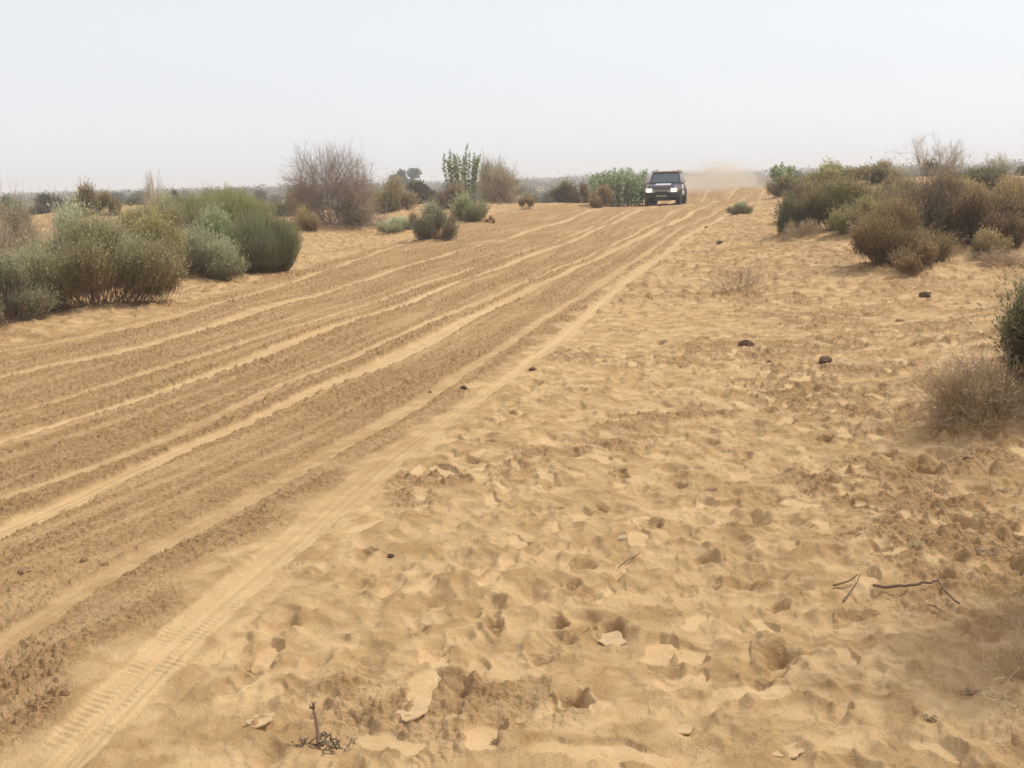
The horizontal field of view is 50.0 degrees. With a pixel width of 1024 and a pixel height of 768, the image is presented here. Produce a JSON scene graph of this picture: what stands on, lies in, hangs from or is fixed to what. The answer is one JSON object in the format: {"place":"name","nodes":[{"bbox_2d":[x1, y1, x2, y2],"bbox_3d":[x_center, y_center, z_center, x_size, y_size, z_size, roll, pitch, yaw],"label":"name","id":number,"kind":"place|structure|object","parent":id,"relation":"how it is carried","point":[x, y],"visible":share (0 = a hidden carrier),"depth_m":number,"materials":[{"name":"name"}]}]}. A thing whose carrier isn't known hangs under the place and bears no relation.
{"place":"outdoors","nodes":[
{"label":"outdoors","id":0,"kind":"place"},
{"bbox_2d":[0,173,1023,767],"bbox_3d":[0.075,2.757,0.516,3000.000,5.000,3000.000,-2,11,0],"label":"sand ground","id":1,"kind":"structure","parent":0,"point":[246,485],"depth_m":5.37,"materials":[{"name":"sand"}]},
{"bbox_2d":[0,194,21,214],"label":"scrub bush","id":2,"kind":"object","parent":1,"relation":"on","point":[3,199],"visible":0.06,"depth_m":66.56,"materials":[{"name":"grey plant"}]},
{"bbox_2d":[17,566,30,573],"bbox_3d":[-2.067,0.797,4.653,0.053,0.038,0.060,-8,12,-31],"label":"clod","id":3,"kind":"object","parent":1,"relation":"on","point":[24,569],"visible":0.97,"depth_m":4.64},
{"bbox_2d":[0,191,47,255],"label":"scrub bush","id":4,"kind":"object","parent":1,"relation":"on","point":[14,221],"visible":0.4,"depth_m":25.17,"materials":[{"name":"green plant"}]},
{"bbox_2d":[0,170,55,258],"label":"bare shrub","id":5,"kind":"object","parent":1,"relation":"on","point":[22,234],"visible":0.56,"depth_m":18.86,"materials":[{"name":"plant"}]},
{"bbox_2d":[0,244,65,327],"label":"scrub bush","id":6,"kind":"object","parent":1,"relation":"on","point":[18,303],"visible":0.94,"depth_m":12.72,"materials":[{"name":"green plant"}]},
{"bbox_2d":[33,700,50,707],"bbox_3d":[-1.464,1.002,3.421,0.052,0.035,0.045,-2,11,0],"label":"clod","id":7,"kind":"object","parent":1,"relation":"on","point":[43,703],"visible":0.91,"depth_m":3.41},
{"bbox_2d":[29,190,73,214],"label":"scrub bush","id":8,"kind":"object","parent":1,"relation":"on","point":[47,199],"visible":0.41,"depth_m":67.97,"materials":[{"name":"grey plant"}]},
{"bbox_2d":[44,183,60,248],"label":"bare shrub","id":9,"kind":"object","parent":1,"relation":"on","point":[51,216],"visible":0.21,"depth_m":21.97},
{"bbox_2d":[59,688,70,695],"bbox_3d":[-1.420,0.980,3.491,0.034,0.026,0.035,-11,14,-41],"label":"clod","id":10,"kind":"object","parent":1,"relation":"on","point":[65,691],"visible":1,"depth_m":3.48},
{"bbox_2d":[0,185,138,291],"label":"scrub bush","id":11,"kind":"object","parent":1,"relation":"on","point":[63,215],"visible":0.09,"depth_m":15.94,"materials":[{"name":"green plant"}]},
{"bbox_2d":[66,176,110,216],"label":"scrub bush","id":12,"kind":"object","parent":1,"relation":"on","point":[82,190],"visible":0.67,"depth_m":33.16,"materials":[{"name":"plant"}]},
{"bbox_2d":[0,184,198,311],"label":"scrub bush","id":13,"kind":"object","parent":1,"relation":"on","point":[94,250],"visible":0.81,"depth_m":13.86,"materials":[{"name":"green plant"}]},
{"bbox_2d":[101,187,126,215],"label":"scrub bush","id":14,"kind":"object","parent":1,"relation":"on","point":[109,201],"visible":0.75,"depth_m":33.32,"materials":[{"name":"brown plant"}]},
{"bbox_2d":[109,190,147,201],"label":"grey tree","id":15,"kind":"object","parent":1,"relation":"on","point":[121,197],"visible":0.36,"depth_m":174.19,"materials":[{"name":"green plant"}]},
{"bbox_2d":[119,196,143,204],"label":"scrub bush","id":16,"kind":"object","parent":1,"relation":"on","point":[136,199],"visible":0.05,"depth_m":75.21,"materials":[{"name":"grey plant"}]},
{"bbox_2d":[100,201,180,241],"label":"scrub bush","id":17,"kind":"object","parent":1,"relation":"on","point":[130,223],"visible":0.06,"depth_m":20.37,"materials":[{"name":"green plant"}]},
{"bbox_2d":[139,166,165,204],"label":"bare tree","id":18,"kind":"object","parent":1,"relation":"on","point":[148,187],"visible":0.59,"depth_m":41.34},
{"bbox_2d":[125,185,190,229],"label":"scrub bush","id":19,"kind":"object","parent":1,"relation":"on","point":[159,200],"visible":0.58,"depth_m":30.77,"materials":[{"name":"green plant"}]},
{"bbox_2d":[126,191,191,273],"bbox_3d":[-5.849,-2.320,17.991,1.467,1.649,1.069,6,13,35],"label":"scrub bush","id":20,"kind":"object","parent":1,"relation":"on","point":[156,222],"visible":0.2,"depth_m":17.81,"materials":[{"name":"green plant"}]},
{"bbox_2d":[163,190,191,204],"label":"scrub bush","id":21,"kind":"object","parent":1,"relation":"on","point":[176,193],"visible":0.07,"depth_m":71.30,"materials":[{"name":"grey plant"}]},
{"bbox_2d":[171,205,202,268],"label":"bare shrub","id":22,"kind":"object","parent":1,"relation":"on","point":[184,220],"visible":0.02,"depth_m":20.41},
{"bbox_2d":[182,185,238,273],"bbox_3d":[-5.456,-2.689,19.646,1.505,1.824,1.734,-2,11,0],"label":"scrub bush","id":23,"kind":"object","parent":1,"relation":"on","point":[219,219],"visible":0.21,"depth_m":19.33,"materials":[{"name":"green plant"}]},
{"bbox_2d":[200,189,229,199],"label":"grey tree","id":24,"kind":"object","parent":1,"relation":"on","point":[212,192],"visible":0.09,"depth_m":158.59,"materials":[{"name":"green plant"}]},
{"bbox_2d":[175,217,256,280],"bbox_3d":[-5.112,-2.243,18.458,1.685,1.234,1.646,-2,11,0],"label":"scrub bush","id":25,"kind":"object","parent":1,"relation":"on","point":[219,259],"visible":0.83,"depth_m":18.20,"materials":[{"name":"green plant"}]},
{"bbox_2d":[162,180,278,228],"bbox_3d":[-8.606,-5.261,32.392,3.639,1.585,3.470,-2,11,0],"label":"broom bush","id":26,"kind":"object","parent":1,"relation":"on","point":[235,198],"visible":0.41,"depth_m":31.66,"materials":[{"name":"green plant"}]},
{"bbox_2d":[234,187,257,195],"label":"grey tree","id":27,"kind":"object","parent":1,"relation":"on","point":[251,191],"visible":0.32,"depth_m":264.13,"materials":[{"name":"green plant"}]},
{"bbox_2d":[239,189,267,205],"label":"grey tree","id":28,"kind":"object","parent":1,"relation":"on","point":[259,194],"visible":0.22,"depth_m":136.57,"materials":[{"name":"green plant"}]},
{"bbox_2d":[246,712,274,727],"bbox_3d":[-0.757,1.007,3.296,0.085,0.014,0.091,-2,11,0],"label":"sand crust","id":29,"kind":"object","parent":1,"relation":"on","point":[265,720],"visible":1,"depth_m":3.29},
{"bbox_2d":[216,200,306,273],"bbox_3d":[-4.464,-2.603,19.438,1.609,1.383,1.574,-6,12,-24],"label":"broom bush","id":30,"kind":"object","parent":1,"relation":"on","point":[274,251],"visible":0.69,"depth_m":19.11,"materials":[{"name":"green plant"}]},
{"bbox_2d":[263,195,280,204],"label":"grey tree","id":31,"kind":"object","parent":1,"relation":"on","point":[272,198],"visible":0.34,"depth_m":187.19,"materials":[{"name":"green plant"}]},
{"bbox_2d":[268,178,310,216],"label":"scrub bush","id":32,"kind":"object","parent":1,"relation":"on","point":[280,205],"visible":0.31,"depth_m":38.65,"materials":[{"name":"brown plant"}]},
{"bbox_2d":[294,202,320,231],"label":"scrub bush","id":33,"kind":"object","parent":1,"relation":"on","point":[310,223],"visible":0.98,"depth_m":33.73,"materials":[{"name":"brown plant"}]},
{"bbox_2d":[291,699,352,752],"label":"dead stalk","id":34,"kind":"object","parent":1,"relation":"on","point":[319,735],"visible":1,"depth_m":3.18,"materials":[{"name":"brown plant"}]},
{"bbox_2d":[263,130,396,228],"bbox_3d":[-6.054,-6.564,35.752,4.743,3.289,4.579,-2,11,0],"label":"bare shrub","id":35,"kind":"object","parent":1,"relation":"on","point":[307,195],"visible":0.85,"depth_m":35.46,"materials":[{"name":"plant"}]},
{"bbox_2d":[338,195,373,225],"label":"scrub bush","id":36,"kind":"object","parent":1,"relation":"on","point":[359,211],"visible":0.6,"depth_m":35.38,"materials":[{"name":"brown plant"}]},
{"bbox_2d":[365,166,420,213],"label":"scrub bush","id":37,"kind":"object","parent":1,"relation":"on","point":[400,198],"visible":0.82,"depth_m":42.84,"materials":[{"name":"green plant"}]},
{"bbox_2d":[374,212,415,232],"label":"scrub bush","id":38,"kind":"object","parent":1,"relation":"on","point":[395,224],"visible":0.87,"depth_m":32.76,"materials":[{"name":"green plant"}]},
{"bbox_2d":[388,168,421,188],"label":"green tree","id":39,"kind":"object","parent":1,"relation":"on","point":[412,173],"visible":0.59,"depth_m":204.15,"materials":[{"name":"green plant"}]},
{"bbox_2d":[395,701,429,721],"bbox_3d":[-0.302,0.994,3.346,0.104,0.018,0.136,3,11,23],"label":"sand crust","id":40,"kind":"object","parent":1,"relation":"on","point":[418,709],"visible":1,"depth_m":3.34},
{"bbox_2d":[386,177,439,204],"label":"scrub bush","id":41,"kind":"object","parent":1,"relation":"on","point":[424,191],"visible":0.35,"depth_m":71.13,"materials":[{"name":"green plant"}]},
{"bbox_2d":[407,208,420,229],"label":"scrub bush","id":42,"kind":"object","parent":1,"relation":"on","point":[413,215],"visible":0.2,"depth_m":32.91,"materials":[{"name":"brown plant"}]},
{"bbox_2d":[403,193,461,239],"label":"scrub bush","id":43,"kind":"object","parent":1,"relation":"on","point":[433,217],"visible":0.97,"depth_m":28.65,"materials":[{"name":"green plant"}]},
{"bbox_2d":[429,179,478,209],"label":"scrub bush","id":44,"kind":"object","parent":1,"relation":"on","point":[450,192],"visible":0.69,"depth_m":45.04,"materials":[{"name":"plant"}]},
{"bbox_2d":[441,143,481,201],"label":"broadleaf shrub","id":45,"kind":"object","parent":1,"relation":"on","point":[464,173],"visible":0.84,"depth_m":48.99,"materials":[{"name":"green plant"}]},
{"bbox_2d":[445,187,491,221],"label":"scrub bush","id":46,"kind":"object","parent":1,"relation":"on","point":[465,208],"visible":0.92,"depth_m":37.37,"materials":[{"name":"green plant"}]},
{"bbox_2d":[484,215,494,222],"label":"scrub bush","id":47,"kind":"object","parent":1,"relation":"on","point":[490,219],"visible":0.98,"depth_m":36.90,"materials":[{"name":"brown plant"}]},
{"bbox_2d":[471,150,514,201],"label":"scrub bush","id":48,"kind":"object","parent":1,"relation":"on","point":[484,168],"visible":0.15,"depth_m":52.79,"materials":[{"name":"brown plant"}]},
{"bbox_2d":[475,153,535,203],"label":"bare shrub","id":49,"kind":"object","parent":1,"relation":"on","point":[501,183],"visible":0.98,"depth_m":50.90,"materials":[{"name":"plant"}]},
{"bbox_2d":[0,159,1023,208],"bbox_3d":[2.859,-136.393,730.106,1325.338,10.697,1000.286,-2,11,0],"label":"distant scrubland","id":50,"kind":"structure","parent":1,"relation":"on","point":[540,182],"depth_m":387.12,"materials":[{"name":"grey plant"}]},
{"bbox_2d":[504,187,540,202],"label":"scrub bush","id":51,"kind":"object","parent":1,"relation":"on","point":[536,200],"visible":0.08,"depth_m":89.37,"materials":[{"name":"grey plant"}]},
{"bbox_2d":[517,190,535,208],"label":"scrub bush","id":52,"kind":"object","parent":1,"relation":"on","point":[529,201],"visible":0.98,"depth_m":46.16,"materials":[{"name":"brown plant"}]},
{"bbox_2d":[521,187,535,194],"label":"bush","id":53,"kind":"object","parent":1,"relation":"on","point":[526,188],"visible":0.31,"depth_m":198.08,"materials":[{"name":"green plant"}]},
{"bbox_2d":[539,192,556,202],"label":"scrub bush","id":54,"kind":"object","parent":1,"relation":"on","point":[546,198],"visible":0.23,"depth_m":103.66,"materials":[{"name":"grey plant"}]},
{"bbox_2d":[548,171,576,202],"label":"scrub bush","id":55,"kind":"object","parent":1,"relation":"on","point":[559,194],"visible":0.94,"depth_m":60.97,"materials":[{"name":"green plant"}]},
{"bbox_2d":[566,177,590,202],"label":"scrub bush","id":56,"kind":"object","parent":1,"relation":"on","point":[574,196],"visible":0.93,"depth_m":60.80,"materials":[{"name":"brown plant"}]},
{"bbox_2d":[586,180,614,207],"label":"scrub bush","id":57,"kind":"object","parent":1,"relation":"on","point":[600,197],"visible":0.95,"depth_m":51.03,"materials":[{"name":"brown plant"}]},
{"bbox_2d":[598,631,625,646],"bbox_3d":[0.357,0.907,3.896,0.095,0.017,0.151,-6,11,-22],"label":"sand crust","id":58,"kind":"object","parent":1,"relation":"on","point":[615,637],"visible":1,"depth_m":3.90},
{"bbox_2d":[588,167,648,206],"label":"broadleaf shrub","id":59,"kind":"object","parent":1,"relation":"on","point":[622,184],"visible":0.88,"depth_m":55.09,"materials":[{"name":"green plant"}]},
{"bbox_2d":[644,170,686,205],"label":"car","id":60,"kind":"object","parent":1,"relation":"on","point":[666,186],"visible":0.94,"depth_m":54.40,"materials":[{"name":"black paint"}]},
{"bbox_2d":[676,723,694,734],"bbox_3d":[0.510,1.030,3.294,0.074,0.014,0.075,3,11,23],"label":"sand crust","id":61,"kind":"object","parent":1,"relation":"on","point":[685,729],"visible":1,"depth_m":3.28},
{"bbox_2d":[691,177,745,188],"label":"dust cloud","id":62,"kind":"structure","parent":1,"relation":"on","point":[717,183],"depth_m":131.46,"materials":[{"name":"beige"}]},
{"bbox_2d":[697,259,766,293],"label":"dry shrub","id":63,"kind":"object","parent":1,"relation":"on","point":[740,282],"visible":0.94,"depth_m":14.39,"materials":[{"name":"plant"}]},
{"bbox_2d":[723,200,754,214],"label":"scrub bush","id":64,"kind":"object","parent":1,"relation":"on","point":[741,207],"visible":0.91,"depth_m":37.30,"materials":[{"name":"green plant"}]},
{"bbox_2d":[738,339,754,346],"bbox_3d":[2.144,-0.357,10.055,0.156,0.096,0.150,-4,11,-12],"label":"clod","id":65,"kind":"object","parent":1,"relation":"on","point":[745,342],"visible":0.65,"depth_m":10.02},
{"bbox_2d":[751,178,773,187],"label":"scrub bush","id":66,"kind":"object","parent":1,"relation":"on","point":[760,184],"visible":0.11,"depth_m":71.01,"materials":[{"name":"grey plant"}]},
{"bbox_2d":[769,162,795,190],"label":"broadleaf shrub","id":67,"kind":"object","parent":1,"relation":"on","point":[775,172],"visible":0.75,"depth_m":53.29,"materials":[{"name":"green plant"}]},
{"bbox_2d":[763,170,813,197],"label":"scrub bush","id":68,"kind":"object","parent":1,"relation":"on","point":[777,188],"visible":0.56,"depth_m":44.83,"materials":[{"name":"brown plant"}]},
{"bbox_2d":[773,742,805,758],"bbox_3d":[0.784,1.030,3.095,0.114,0.019,0.072,-4,11,-11],"label":"sand crust","id":69,"kind":"object","parent":1,"relation":"on","point":[792,750],"visible":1,"depth_m":3.08},
{"bbox_2d":[769,191,823,235],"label":"scrub bush","id":70,"kind":"object","parent":1,"relation":"on","point":[787,212],"visible":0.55,"depth_m":23.73,"materials":[{"name":"green plant"}]},
{"bbox_2d":[771,167,828,217],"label":"scrub bush","id":71,"kind":"object","parent":1,"relation":"on","point":[798,190],"visible":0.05,"depth_m":31.02,"materials":[{"name":"green plant"}]},
{"bbox_2d":[779,217,828,240],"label":"dry shrub","id":72,"kind":"object","parent":1,"relation":"on","point":[804,229],"visible":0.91,"depth_m":23.12,"materials":[{"name":"plant"}]},
{"bbox_2d":[819,356,831,363],"bbox_3d":[2.503,-0.184,8.762,0.102,0.074,0.120,-1,11,3],"label":"clod","id":73,"kind":"object","parent":1,"relation":"on","point":[824,359],"visible":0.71,"depth_m":8.74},
{"bbox_2d":[798,155,866,183],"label":"scrub bush","id":74,"kind":"object","parent":1,"relation":"on","point":[827,169],"visible":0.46,"depth_m":46.82,"materials":[{"name":"green plant"}]},
{"bbox_2d":[774,164,908,230],"bbox_3d":[7.436,-4.008,24.036,3.169,1.643,2.787,-2,11,0],"label":"scrub bush","id":75,"kind":"object","parent":1,"relation":"on","point":[837,191],"visible":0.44,"depth_m":23.74,"materials":[{"name":"green plant"}]},
{"bbox_2d":[833,574,857,585],"bbox_3d":[1.324,0.778,4.350,0.126,0.029,0.011,-6,12,-24],"label":"stick","id":76,"kind":"object","parent":1,"relation":"on","point":[844,581],"visible":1,"depth_m":4.34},
{"bbox_2d":[843,573,860,600],"bbox_3d":[1.325,0.790,4.275,0.009,0.033,0.246,5,13,32],"label":"stick","id":77,"kind":"object","parent":1,"relation":"on","point":[846,596],"visible":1,"depth_m":4.27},
{"bbox_2d":[823,180,890,233],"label":"scrub bush","id":78,"kind":"object","parent":1,"relation":"on","point":[842,226],"visible":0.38,"depth_m":22.56,"materials":[{"name":"green plant"}]},
{"bbox_2d":[852,152,907,183],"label":"scrub bush","id":79,"kind":"object","parent":1,"relation":"on","point":[867,170],"visible":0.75,"depth_m":42.48,"materials":[{"name":"green plant"}]},
{"bbox_2d":[873,172,895,194],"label":"scrub bush","id":80,"kind":"object","parent":1,"relation":"on","point":[889,179],"visible":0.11,"depth_m":35.37,"materials":[{"name":"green plant"}]},
{"bbox_2d":[884,628,898,632],"bbox_3d":[1.315,0.873,3.837,0.074,0.015,0.105,-2,11,0],"label":"sand crust","id":81,"kind":"object","parent":1,"relation":"on","point":[887,630],"visible":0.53,"depth_m":3.86},
{"bbox_2d":[865,164,926,198],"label":"scrub bush","id":82,"kind":"object","parent":1,"relation":"on","point":[904,183],"visible":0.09,"depth_m":27.73,"materials":[{"name":"brown plant"}]},
{"bbox_2d":[836,182,968,266],"bbox_3d":[5.808,-2.425,16.751,2.034,1.472,1.532,-6,12,-25],"label":"scrub bush","id":83,"kind":"object","parent":1,"relation":"on","point":[879,234],"visible":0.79,"depth_m":16.47,"materials":[{"name":"brown plant"}]},
{"bbox_2d":[885,234,943,275],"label":"scrub bush","id":84,"kind":"object","parent":1,"relation":"on","point":[909,260],"visible":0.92,"depth_m":15.81,"materials":[{"name":"brown plant"}]},
{"bbox_2d":[873,580,959,603],"bbox_3d":[1.575,0.783,4.210,0.152,0.049,0.353,-12,15,-43],"label":"stick","id":85,"kind":"object","parent":1,"relation":"on","point":[908,585],"visible":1,"depth_m":4.22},
{"bbox_2d":[919,292,930,297],"bbox_3d":[5.101,-1.087,13.556,0.144,0.115,0.155,-1,11,4],"label":"clod","id":86,"kind":"object","parent":1,"relation":"on","point":[925,294],"visible":0.83,"depth_m":13.49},
{"bbox_2d":[879,129,974,185],"bbox_3d":[14.665,-7.932,38.277,3.113,2.248,3.318,-2,11,0],"label":"bare tree","id":87,"kind":"object","parent":1,"relation":"on","point":[953,161],"visible":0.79,"depth_m":38.35,"materials":[{"name":"plant"}]},
{"bbox_2d":[917,158,948,176],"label":"scrub bush","id":88,"kind":"object","parent":1,"relation":"on","point":[932,164],"visible":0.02,"depth_m":67.81,"materials":[{"name":"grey plant"}]},
{"bbox_2d":[880,150,1023,239],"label":"scrub bush","id":89,"kind":"object","parent":1,"relation":"on","point":[938,211],"visible":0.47,"depth_m":18.50,"materials":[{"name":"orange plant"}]},
{"bbox_2d":[914,171,990,196],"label":"scrub bush","id":90,"kind":"object","parent":1,"relation":"on","point":[972,181],"depth_m":30.84,"materials":[{"name":"brown plant"}]},
{"bbox_2d":[899,338,1023,437],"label":"dry shrub","id":91,"kind":"object","parent":1,"relation":"on","point":[962,393],"visible":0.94,"depth_m":6.10,"materials":[{"name":"plant"}]},
{"bbox_2d":[937,162,1022,188],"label":"scrub bush","id":92,"kind":"object","parent":1,"relation":"on","point":[989,174],"visible":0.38,"depth_m":35.47,"materials":[{"name":"green plant"}]},
{"bbox_2d":[948,175,1023,248],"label":"scrub bush","id":93,"kind":"object","parent":1,"relation":"on","point":[973,212],"visible":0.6,"depth_m":17.64,"materials":[{"name":"brown plant"}]},
{"bbox_2d":[970,222,1013,258],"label":"scrub bush","id":94,"kind":"object","parent":1,"relation":"on","point":[985,240],"visible":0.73,"depth_m":16.90,"materials":[{"name":"brown plant"}]},
{"bbox_2d":[962,242,1023,400],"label":"scrub bush","id":95,"kind":"object","parent":1,"relation":"on","point":[1013,333],"visible":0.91,"depth_m":6.15,"materials":[{"name":"green plant"}]},
{"bbox_2d":[964,243,1023,267],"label":"dry shrub","id":96,"kind":"object","parent":1,"relation":"on","point":[998,258],"visible":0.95,"depth_m":16.05,"materials":[{"name":"plant"}]},
{"bbox_2d":[981,152,1017,174],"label":"bare tree","id":97,"kind":"object","parent":1,"relation":"on","point":[999,161],"visible":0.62,"depth_m":44.92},
{"bbox_2d":[981,171,1023,217],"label":"scrub bush","id":98,"kind":"object","parent":1,"relation":"on","point":[1011,193],"visible":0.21,"depth_m":18.57,"materials":[{"name":"brown plant"}]},
{"bbox_2d":[984,170,1023,197],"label":"scrub bush","id":99,"kind":"object","parent":1,"relation":"on","point":[1019,179],"visible":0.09,"depth_m":24.12,"materials":[{"name":"brown plant"}]},
{"bbox_2d":[1016,165,1023,175],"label":"scrub bush","id":100,"kind":"object","parent":1,"relation":"on","point":[1019,169],"visible":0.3,"depth_m":69.43,"materials":[{"name":"grey plant"}]},
{"bbox_2d":[0,0,1023,193],"label":"sky","id":101,"kind":"structure","parent":0,"point":[104,92],"materials":[{"name":"white"}]},
{"bbox_2d":[906,537,924,545],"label":"dry tuft","id":102,"kind":"object","parent":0,"point":[912,542],"visible":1,"depth_m":4.63,"materials":[{"name":"plant"}]},
{"bbox_2d":[922,711,937,722],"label":"dry tuft","id":103,"kind":"object","parent":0,"point":[932,718],"visible":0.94,"depth_m":3.20,"materials":[{"name":"plant"}]},
{"bbox_2d":[958,687,994,695],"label":"dry tuft","id":104,"kind":"object","parent":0,"point":[967,690],"visible":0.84,"depth_m":3.32,"materials":[{"name":"plant"}]},
{"bbox_2d":[947,620,1023,713],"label":"dry shrub","id":105,"kind":"object","parent":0,"point":[1021,658],"visible":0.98,"depth_m":3.31,"materials":[{"name":"plant"}]},
{"bbox_2d":[974,547,998,557],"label":"dry tuft","id":106,"kind":"object","parent":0,"point":[994,554],"visible":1,"depth_m":4.50,"materials":[{"name":"plant"}]},
{"bbox_2d":[996,488,1012,493],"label":"dry tuft","id":107,"kind":"object","parent":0,"point":[1004,491],"visible":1,"depth_m":5.24,"materials":[{"name":"plant"}]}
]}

